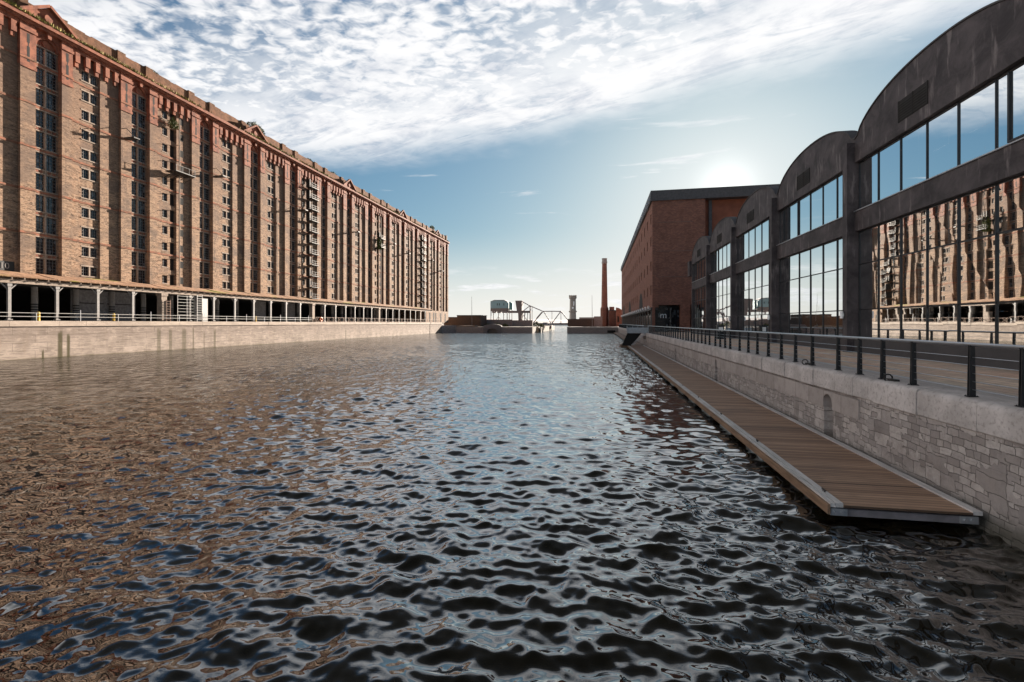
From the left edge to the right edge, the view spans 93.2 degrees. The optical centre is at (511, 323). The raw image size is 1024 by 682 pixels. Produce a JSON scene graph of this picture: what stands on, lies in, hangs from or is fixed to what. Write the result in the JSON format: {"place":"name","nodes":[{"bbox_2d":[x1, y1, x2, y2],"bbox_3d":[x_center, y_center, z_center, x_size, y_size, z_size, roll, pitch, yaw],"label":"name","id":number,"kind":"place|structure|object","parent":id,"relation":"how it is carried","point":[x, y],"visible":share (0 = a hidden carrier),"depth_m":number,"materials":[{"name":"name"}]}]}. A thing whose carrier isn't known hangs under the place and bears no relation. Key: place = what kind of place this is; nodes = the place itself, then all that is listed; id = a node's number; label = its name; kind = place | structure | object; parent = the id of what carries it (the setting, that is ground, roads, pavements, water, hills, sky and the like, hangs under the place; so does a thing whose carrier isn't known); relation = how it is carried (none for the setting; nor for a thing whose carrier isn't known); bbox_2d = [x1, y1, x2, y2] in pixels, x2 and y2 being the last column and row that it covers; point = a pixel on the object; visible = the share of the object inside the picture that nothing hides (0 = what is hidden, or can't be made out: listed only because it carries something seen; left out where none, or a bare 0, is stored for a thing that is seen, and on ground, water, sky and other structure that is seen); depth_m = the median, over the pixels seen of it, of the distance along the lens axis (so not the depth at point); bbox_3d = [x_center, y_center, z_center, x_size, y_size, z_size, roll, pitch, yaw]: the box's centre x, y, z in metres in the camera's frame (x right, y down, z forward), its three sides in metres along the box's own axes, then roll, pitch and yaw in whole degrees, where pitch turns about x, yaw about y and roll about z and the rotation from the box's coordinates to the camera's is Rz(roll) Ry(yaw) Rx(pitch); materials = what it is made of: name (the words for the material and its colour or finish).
{"place":"outdoors","nodes":[
{"label":"outdoors","id":0,"kind":"place"},
{"bbox_2d":[3,0,448,241],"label":"ledge grass","id":1,"kind":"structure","parent":0,"point":[86,44],"depth_m":69.30,"materials":[{"name":"green plant"}]},
{"bbox_2d":[191,321,443,324],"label":"quay ground","id":2,"kind":"structure","parent":0,"point":[224,321],"depth_m":79.79,"materials":[{"name":"grey concrete"}]},
{"bbox_2d":[177,295,207,320],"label":"white metal gate","id":3,"kind":"structure","parent":2,"relation":"on","point":[204,305],"depth_m":77.96,"materials":[{"name":"white metal"}]},
{"bbox_2d":[201,298,207,320],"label":"door panel","id":4,"kind":"structure","parent":3,"relation":"in","point":[205,301],"depth_m":78.80,"materials":[{"name":"white paint"}]},
{"bbox_2d":[0,270,432,321],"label":"quay canopy","id":5,"kind":"object","parent":2,"relation":"on","point":[161,292],"visible":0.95,"depth_m":71.60,"materials":[{"name":"metal"}]},
{"bbox_2d":[0,321,441,360],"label":"quay wall","id":6,"kind":"structure","parent":2,"relation":"on","point":[20,340],"depth_m":70.09,"materials":[{"name":"sandstone"},{"name":"pale stone"}]},
{"bbox_2d":[0,310,308,321],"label":"quay railing","id":7,"kind":"object","parent":6,"relation":"on","point":[204,318],"visible":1,"depth_m":65.06,"materials":[{"name":"metal"}]},
{"bbox_2d":[316,317,434,321],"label":"lattice railing","id":8,"kind":"object","parent":6,"relation":"on","point":[363,320],"visible":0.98,"depth_m":125.73,"materials":[{"name":"metal"}]},
{"bbox_2d":[0,0,449,322],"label":"brick warehouse","id":9,"kind":"structure","parent":2,"relation":"on","point":[107,172],"depth_m":74.76,"materials":[{"name":"brick"}]},
{"bbox_2d":[0,261,13,270],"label":"bay number sign","id":10,"kind":"object","parent":9,"relation":"attached to","point":[7,265],"visible":1,"depth_m":54.83,"materials":[{"name":"metal"}]},
{"bbox_2d":[36,258,43,273],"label":"window","id":11,"kind":"structure","parent":9,"relation":"in","point":[39,262],"depth_m":58.36,"materials":[{"name":"glass"}]},
{"bbox_2d":[36,237,43,253],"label":"window","id":12,"kind":"structure","parent":9,"relation":"in","point":[39,241],"depth_m":58.40,"materials":[{"name":"glass"}]},
{"bbox_2d":[36,216,43,232],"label":"window","id":13,"kind":"structure","parent":9,"relation":"in","point":[39,220],"depth_m":58.38,"materials":[{"name":"glass"}]},
{"bbox_2d":[36,194,43,211],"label":"window","id":14,"kind":"structure","parent":9,"relation":"in","point":[39,199],"depth_m":58.36,"materials":[{"name":"glass"}]},
{"bbox_2d":[36,173,43,190],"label":"window","id":15,"kind":"structure","parent":9,"relation":"in","point":[39,178],"depth_m":58.36,"materials":[{"name":"glass"}]},
{"bbox_2d":[36,152,43,169],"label":"window","id":16,"kind":"structure","parent":9,"relation":"in","point":[39,156],"depth_m":58.40,"materials":[{"name":"glass"}]},
{"bbox_2d":[36,131,43,148],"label":"window","id":17,"kind":"structure","parent":9,"relation":"in","point":[39,135],"depth_m":58.38,"materials":[{"name":"glass"}]},
{"bbox_2d":[36,110,43,127],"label":"window","id":18,"kind":"structure","parent":9,"relation":"in","point":[39,114],"depth_m":58.40,"materials":[{"name":"glass"}]},
{"bbox_2d":[36,88,43,106],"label":"window","id":19,"kind":"structure","parent":9,"relation":"in","point":[39,93],"depth_m":58.42,"materials":[{"name":"glass"}]},
{"bbox_2d":[36,67,43,85],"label":"window","id":20,"kind":"structure","parent":9,"relation":"in","point":[40,73],"depth_m":58.43,"materials":[{"name":"glass"}]},
{"bbox_2d":[36,46,43,64],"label":"window","id":21,"kind":"structure","parent":9,"relation":"in","point":[39,51],"depth_m":58.39,"materials":[{"name":"glass"}]},
{"bbox_2d":[46,259,55,274],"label":"window","id":22,"kind":"structure","parent":9,"relation":"in","point":[50,264],"depth_m":59.52,"materials":[{"name":"glass"}]},
{"bbox_2d":[46,238,55,254],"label":"window","id":23,"kind":"structure","parent":9,"relation":"in","point":[50,243],"depth_m":59.52,"materials":[{"name":"glass"}]},
{"bbox_2d":[46,218,55,234],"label":"window","id":24,"kind":"structure","parent":9,"relation":"in","point":[50,223],"depth_m":59.52,"materials":[{"name":"glass"}]},
{"bbox_2d":[46,197,55,213],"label":"window","id":25,"kind":"structure","parent":9,"relation":"in","point":[50,202],"depth_m":59.52,"materials":[{"name":"glass"}]},
{"bbox_2d":[46,176,55,193],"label":"window","id":26,"kind":"structure","parent":9,"relation":"in","point":[50,181],"depth_m":59.52,"materials":[{"name":"glass"}]},
{"bbox_2d":[46,155,55,172],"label":"window","id":27,"kind":"structure","parent":9,"relation":"in","point":[50,161],"depth_m":59.52,"materials":[{"name":"glass"}]},
{"bbox_2d":[46,134,55,152],"bbox_3d":[-56.682,-22.040,59.526,0.090,1.960,1.170,0,0,10],"label":"window","id":28,"kind":"structure","parent":9,"relation":"in","point":[50,140],"depth_m":59.55,"materials":[{"name":"glass"}]},
{"bbox_2d":[46,113,55,131],"bbox_3d":[-56.682,-24.580,59.526,0.090,1.960,1.170,0,0,10],"label":"window","id":29,"kind":"structure","parent":9,"relation":"in","point":[50,120],"depth_m":59.52,"materials":[{"name":"glass"}]},
{"bbox_2d":[46,92,55,110],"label":"window","id":30,"kind":"structure","parent":9,"relation":"in","point":[50,99],"depth_m":59.52,"materials":[{"name":"glass"}]},
{"bbox_2d":[46,72,55,90],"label":"window","id":31,"kind":"structure","parent":9,"relation":"in","point":[50,78],"depth_m":59.52,"materials":[{"name":"glass"}]},
{"bbox_2d":[46,51,55,69],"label":"window","id":32,"kind":"structure","parent":9,"relation":"in","point":[50,58],"depth_m":59.52,"materials":[{"name":"glass"}]},
{"bbox_2d":[82,266,87,275],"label":"window","id":33,"kind":"structure","parent":9,"relation":"in","point":[84,269],"depth_m":63.49,"materials":[{"name":"glass"}]},
{"bbox_2d":[82,169,87,178],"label":"window","id":34,"kind":"structure","parent":9,"relation":"in","point":[84,172],"depth_m":63.49,"materials":[{"name":"glass"}]},
{"bbox_2d":[90,267,96,276],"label":"window","id":35,"kind":"structure","parent":9,"relation":"in","point":[93,271],"depth_m":64.60,"materials":[{"name":"glass"}]},
{"bbox_2d":[90,248,96,257],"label":"window","id":36,"kind":"structure","parent":9,"relation":"in","point":[93,252],"depth_m":64.60,"materials":[{"name":"glass"}]},
{"bbox_2d":[90,229,96,238],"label":"window","id":37,"kind":"structure","parent":9,"relation":"in","point":[93,233],"depth_m":64.60,"materials":[{"name":"glass"}]},
{"bbox_2d":[90,210,96,219],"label":"window","id":38,"kind":"structure","parent":9,"relation":"in","point":[93,214],"depth_m":64.60,"materials":[{"name":"glass"}]},
{"bbox_2d":[90,190,96,200],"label":"window","id":39,"kind":"structure","parent":9,"relation":"in","point":[93,195],"depth_m":64.60,"materials":[{"name":"glass"}]},
{"bbox_2d":[90,171,96,181],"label":"window","id":40,"kind":"structure","parent":9,"relation":"in","point":[93,176],"depth_m":64.60,"materials":[{"name":"glass"}]},
{"bbox_2d":[90,152,96,162],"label":"window","id":41,"kind":"structure","parent":9,"relation":"in","point":[93,157],"depth_m":64.60,"materials":[{"name":"glass"}]},
{"bbox_2d":[90,133,96,143],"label":"window","id":42,"kind":"structure","parent":9,"relation":"in","point":[93,138],"depth_m":64.60,"materials":[{"name":"glass"}]},
{"bbox_2d":[90,114,96,124],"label":"window","id":43,"kind":"structure","parent":9,"relation":"in","point":[93,119],"depth_m":64.60,"materials":[{"name":"glass"}]},
{"bbox_2d":[90,95,96,105],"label":"window","id":44,"kind":"structure","parent":9,"relation":"in","point":[93,99],"depth_m":64.60,"materials":[{"name":"glass"}]},
{"bbox_2d":[90,75,96,86],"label":"window","id":45,"kind":"structure","parent":9,"relation":"in","point":[93,80],"depth_m":64.60,"materials":[{"name":"glass"}]},
{"bbox_2d":[132,234,135,247],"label":"window","id":46,"kind":"structure","parent":9,"relation":"in","point":[133,235],"depth_m":70.16,"materials":[{"name":"glass"}]},
{"bbox_2d":[138,270,144,282],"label":"window","id":47,"kind":"structure","parent":9,"relation":"in","point":[141,273],"depth_m":71.36,"materials":[{"name":"glass"}]},
{"bbox_2d":[138,252,144,265],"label":"window","id":48,"kind":"structure","parent":9,"relation":"in","point":[141,256],"depth_m":71.36,"materials":[{"name":"glass"}]},
{"bbox_2d":[138,235,144,248],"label":"window","id":49,"kind":"structure","parent":9,"relation":"in","point":[141,239],"depth_m":71.36,"materials":[{"name":"glass"}]},
{"bbox_2d":[138,218,144,231],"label":"window","id":50,"kind":"structure","parent":9,"relation":"in","point":[141,222],"depth_m":71.36,"materials":[{"name":"glass"}]},
{"bbox_2d":[138,200,144,214],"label":"window","id":51,"kind":"structure","parent":9,"relation":"in","point":[141,205],"depth_m":71.36,"materials":[{"name":"glass"}]},
{"bbox_2d":[138,183,144,197],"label":"window","id":52,"kind":"structure","parent":9,"relation":"in","point":[141,188],"depth_m":71.36,"materials":[{"name":"glass"}]},
{"bbox_2d":[138,166,144,180],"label":"window","id":53,"kind":"structure","parent":9,"relation":"in","point":[141,170],"depth_m":71.36,"materials":[{"name":"glass"}]},
{"bbox_2d":[138,148,144,162],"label":"window","id":54,"kind":"structure","parent":9,"relation":"in","point":[141,153],"depth_m":71.36,"materials":[{"name":"glass"}]},
{"bbox_2d":[138,131,144,145],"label":"window","id":55,"kind":"structure","parent":9,"relation":"in","point":[141,136],"depth_m":71.36,"materials":[{"name":"glass"}]},
{"bbox_2d":[138,114,144,128],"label":"window","id":56,"kind":"structure","parent":9,"relation":"in","point":[141,119],"depth_m":71.36,"materials":[{"name":"glass"}]},
{"bbox_2d":[138,96,144,111],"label":"window","id":57,"kind":"structure","parent":9,"relation":"in","point":[141,102],"depth_m":71.36,"materials":[{"name":"glass"}]},
{"bbox_2d":[167,117,178,128],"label":"shrub","id":58,"kind":"object","parent":9,"relation":"on","point":[172,122],"visible":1,"depth_m":75.60,"materials":[{"name":"green plant"}]},
{"bbox_2d":[204,263,208,273],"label":"window","id":59,"kind":"structure","parent":9,"relation":"in","point":[206,265],"depth_m":83.19,"materials":[{"name":"glass"}]},
{"bbox_2d":[204,248,208,259],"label":"window","id":60,"kind":"structure","parent":9,"relation":"in","point":[206,250],"depth_m":83.19,"materials":[{"name":"glass"}]},
{"bbox_2d":[204,233,208,244],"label":"window","id":61,"kind":"structure","parent":9,"relation":"in","point":[206,236],"depth_m":83.19,"materials":[{"name":"glass"}]},
{"bbox_2d":[204,218,208,229],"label":"window","id":62,"kind":"structure","parent":9,"relation":"in","point":[206,221],"depth_m":83.19,"materials":[{"name":"glass"}]},
{"bbox_2d":[204,203,208,214],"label":"window","id":63,"kind":"structure","parent":9,"relation":"in","point":[206,206],"depth_m":83.19,"materials":[{"name":"glass"}]},
{"bbox_2d":[204,188,208,200],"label":"window","id":64,"kind":"structure","parent":9,"relation":"in","point":[206,192],"depth_m":83.19,"materials":[{"name":"glass"}]},
{"bbox_2d":[204,173,208,185],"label":"window","id":65,"kind":"structure","parent":9,"relation":"in","point":[206,177],"depth_m":83.19,"materials":[{"name":"glass"}]},
{"bbox_2d":[204,158,208,170],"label":"window","id":66,"kind":"structure","parent":9,"relation":"in","point":[206,162],"depth_m":83.19,"materials":[{"name":"glass"}]},
{"bbox_2d":[204,144,208,155],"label":"window","id":67,"kind":"structure","parent":9,"relation":"in","point":[206,147],"depth_m":83.19,"materials":[{"name":"glass"}]},
{"bbox_2d":[204,129,208,141],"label":"window","id":68,"kind":"structure","parent":9,"relation":"in","point":[206,133],"depth_m":83.19,"materials":[{"name":"glass"}]},
{"bbox_2d":[456,326,554,332],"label":"dock island","id":69,"kind":"structure","parent":0,"point":[546,328],"depth_m":219.61,"materials":[{"name":"grey concrete"}]},
{"bbox_2d":[442,324,532,332],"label":"dock end wall","id":70,"kind":"structure","parent":69,"relation":"on","point":[467,328],"depth_m":196.55,"materials":[{"name":"stone"}]},
{"bbox_2d":[444,315,486,325],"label":"brown shed","id":71,"kind":"structure","parent":70,"relation":"on","point":[479,320],"depth_m":221.49,"materials":[{"name":"brick"}]},
{"bbox_2d":[490,300,508,319],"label":"bridge control cabin","id":72,"kind":"object","parent":69,"relation":"on","point":[499,306],"visible":0.76,"depth_m":245.07,"materials":[{"name":"metal"}]},
{"bbox_2d":[487,320,532,325],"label":"brick wall","id":73,"kind":"structure","parent":69,"relation":"on","point":[518,322],"depth_m":230.67,"materials":[{"name":"brick"}]},
{"bbox_2d":[508,301,567,324],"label":"lifting bridge","id":74,"kind":"structure","parent":69,"relation":"on","point":[520,311],"depth_m":238.56,"materials":[{"name":"metal"}]},
{"bbox_2d":[0,333,1023,681],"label":"water","id":75,"kind":"structure","parent":0,"point":[520,507],"depth_m":9.01,"materials":[{"name":"blue liquid"}]},
{"bbox_2d":[613,332,641,344],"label":"floating walkway","id":76,"kind":"structure","parent":75,"relation":"on","point":[621,336],"depth_m":129.97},
{"bbox_2d":[627,345,982,524],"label":"floating walkway","id":77,"kind":"structure","parent":75,"relation":"on","point":[829,475],"depth_m":12.53,"materials":[{"name":"wood"}]},
{"bbox_2d":[622,326,648,345],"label":"landing stage","id":78,"kind":"object","parent":77,"relation":"on","point":[632,335],"visible":0.98,"depth_m":76.60,"materials":[{"name":"grey metal"}]},
{"bbox_2d":[28,0,996,319],"label":"sky","id":79,"kind":"structure","parent":0,"point":[536,137],"materials":[{"name":"blue"}]},
{"bbox_2d":[487,318,567,322],"bbox_3d":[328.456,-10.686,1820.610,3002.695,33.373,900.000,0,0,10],"label":"hills","id":80,"kind":"structure","parent":0,"point":[547,321],"depth_m":1824.35,"materials":[{"name":"grey"}]},
{"bbox_2d":[534,325,568,332],"bbox_3d":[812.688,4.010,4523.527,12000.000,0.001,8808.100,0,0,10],"label":"river","id":81,"kind":"structure","parent":0,"point":[560,328],"depth_m":261.85,"materials":[{"name":"liquid"}]},
{"bbox_2d":[569,295,576,326],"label":"stone tower","id":82,"kind":"structure","parent":0,"point":[572,311],"depth_m":395.38,"materials":[{"name":"grey stone"}]},
{"bbox_2d":[568,316,601,325],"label":"boundary wall","id":83,"kind":"structure","parent":0,"point":[586,321],"depth_m":223.77,"materials":[{"name":"brick"}]},
{"bbox_2d":[572,326,618,326],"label":"headland","id":84,"kind":"structure","parent":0,"point":[595,326],"depth_m":219.61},
{"bbox_2d":[567,327,617,332],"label":"dock pier wall","id":85,"kind":"structure","parent":84,"relation":"on","point":[591,329],"depth_m":189.42,"materials":[{"name":"stone"}]},
{"bbox_2d":[600,258,608,325],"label":"brick chimney","id":86,"kind":"object","parent":84,"relation":"on","point":[604,311],"visible":0.92,"depth_m":232.54,"materials":[{"name":"brick"}]},
{"bbox_2d":[609,307,621,325],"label":"pump house","id":87,"kind":"structure","parent":0,"point":[615,318],"depth_m":227.00,"materials":[{"name":"red brick"}]},
{"bbox_2d":[620,184,779,331],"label":"red brick warehouse","id":88,"kind":"structure","parent":0,"point":[673,226],"depth_m":82.67,"materials":[{"name":"brick"}]},
{"bbox_2d":[618,327,1023,550],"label":"dock wall","id":89,"kind":"structure","parent":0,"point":[957,444],"depth_m":11.71,"materials":[{"name":"stone"}]},
{"bbox_2d":[619,324,643,328],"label":"promenade railing","id":90,"kind":"object","parent":89,"relation":"on","point":[629,326],"visible":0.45,"depth_m":117.73,"materials":[{"name":"metal"}]},
{"bbox_2d":[649,326,1023,406],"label":"promenade railing","id":91,"kind":"object","parent":89,"relation":"on","point":[971,379],"visible":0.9,"depth_m":13.01,"materials":[{"name":"metal"}]},
{"bbox_2d":[883,374,899,381],"bbox_3d":[9.870,1.430,12.654,0.287,0.215,0.320,0,0,10],"label":"mooring eye","id":92,"kind":"object","parent":89,"relation":"on","point":[892,379],"visible":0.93,"depth_m":12.67,"materials":[{"name":"black metal"}]},
{"bbox_2d":[648,327,1018,400],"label":"promenade","id":93,"kind":"structure","parent":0,"point":[931,371],"depth_m":16.32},
{"bbox_2d":[715,325,724,338],"bbox_3d":[20.089,0.870,46.785,0.680,1.320,0.680,0,0,10],"label":"litter bin","id":94,"kind":"object","parent":93,"relation":"on","point":[720,327],"visible":0.79,"depth_m":46.48,"materials":[{"name":"black metal"}]},
{"bbox_2d":[688,0,1023,369],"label":"arched glass building","id":95,"kind":"structure","parent":93,"relation":"on","point":[899,214],"depth_m":21.28,"materials":[{"name":"dark weathered metal cladding"},{"name":"glass"},{"name":"black metal"}]},
{"bbox_2d":[693,286,705,328],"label":"window","id":96,"kind":"structure","parent":95,"relation":"in","point":[699,294],"depth_m":65.74,"materials":[{"name":"black glass"}]},
{"bbox_2d":[693,257,705,281],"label":"window","id":97,"kind":"structure","parent":95,"relation":"in","point":[699,268],"depth_m":65.77,"materials":[{"name":"black glass"}]},
{"bbox_2d":[711,277,729,329],"bbox_3d":[23.221,-1.990,53.344,0.095,5.620,10.820,0,0,10],"label":"window","id":98,"kind":"structure","parent":95,"relation":"in","point":[720,290],"depth_m":54.37,"materials":[{"name":"clear glass"}]},
{"bbox_2d":[711,242,729,273],"bbox_3d":[23.206,-7.140,53.347,0.125,2.560,10.820,0,0,10],"label":"window","id":99,"kind":"structure","parent":95,"relation":"in","point":[720,259],"depth_m":54.38,"materials":[{"name":"clear glass"}]},
{"bbox_2d":[738,263,768,331],"bbox_3d":[21.227,-1.990,42.242,0.095,5.620,10.820,0,0,10],"label":"window","id":100,"kind":"structure","parent":95,"relation":"in","point":[753,284],"depth_m":42.51,"materials":[{"name":"clear glass"}]},
{"bbox_2d":[738,218,768,261],"bbox_3d":[21.217,-7.140,42.244,0.115,2.560,10.820,0,0,10],"label":"window","id":101,"kind":"structure","parent":95,"relation":"in","point":[754,241],"depth_m":42.49,"materials":[{"name":"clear glass"}]},
{"bbox_2d":[780,238,841,335],"bbox_3d":[19.232,-1.990,31.140,0.095,5.620,10.820,0,0,10],"label":"window","id":102,"kind":"structure","parent":95,"relation":"in","point":[810,279],"depth_m":30.81,"materials":[{"name":"clear glass"}]},
{"bbox_2d":[780,173,841,242],"bbox_3d":[19.217,-7.140,31.143,0.125,2.560,10.820,0,0,10],"label":"window","id":103,"kind":"structure","parent":95,"relation":"in","point":[823,205],"depth_m":30.81,"materials":[{"name":"blue glass"}]},
{"bbox_2d":[859,173,1023,344],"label":"window","id":104,"kind":"structure","parent":95,"relation":"in","point":[952,269],"depth_m":18.74,"materials":[{"name":"clear glass"}]},
{"bbox_2d":[859,60,1023,208],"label":"window","id":105,"kind":"structure","parent":95,"relation":"in","point":[991,117],"depth_m":18.74,"materials":[{"name":"blue glass"}]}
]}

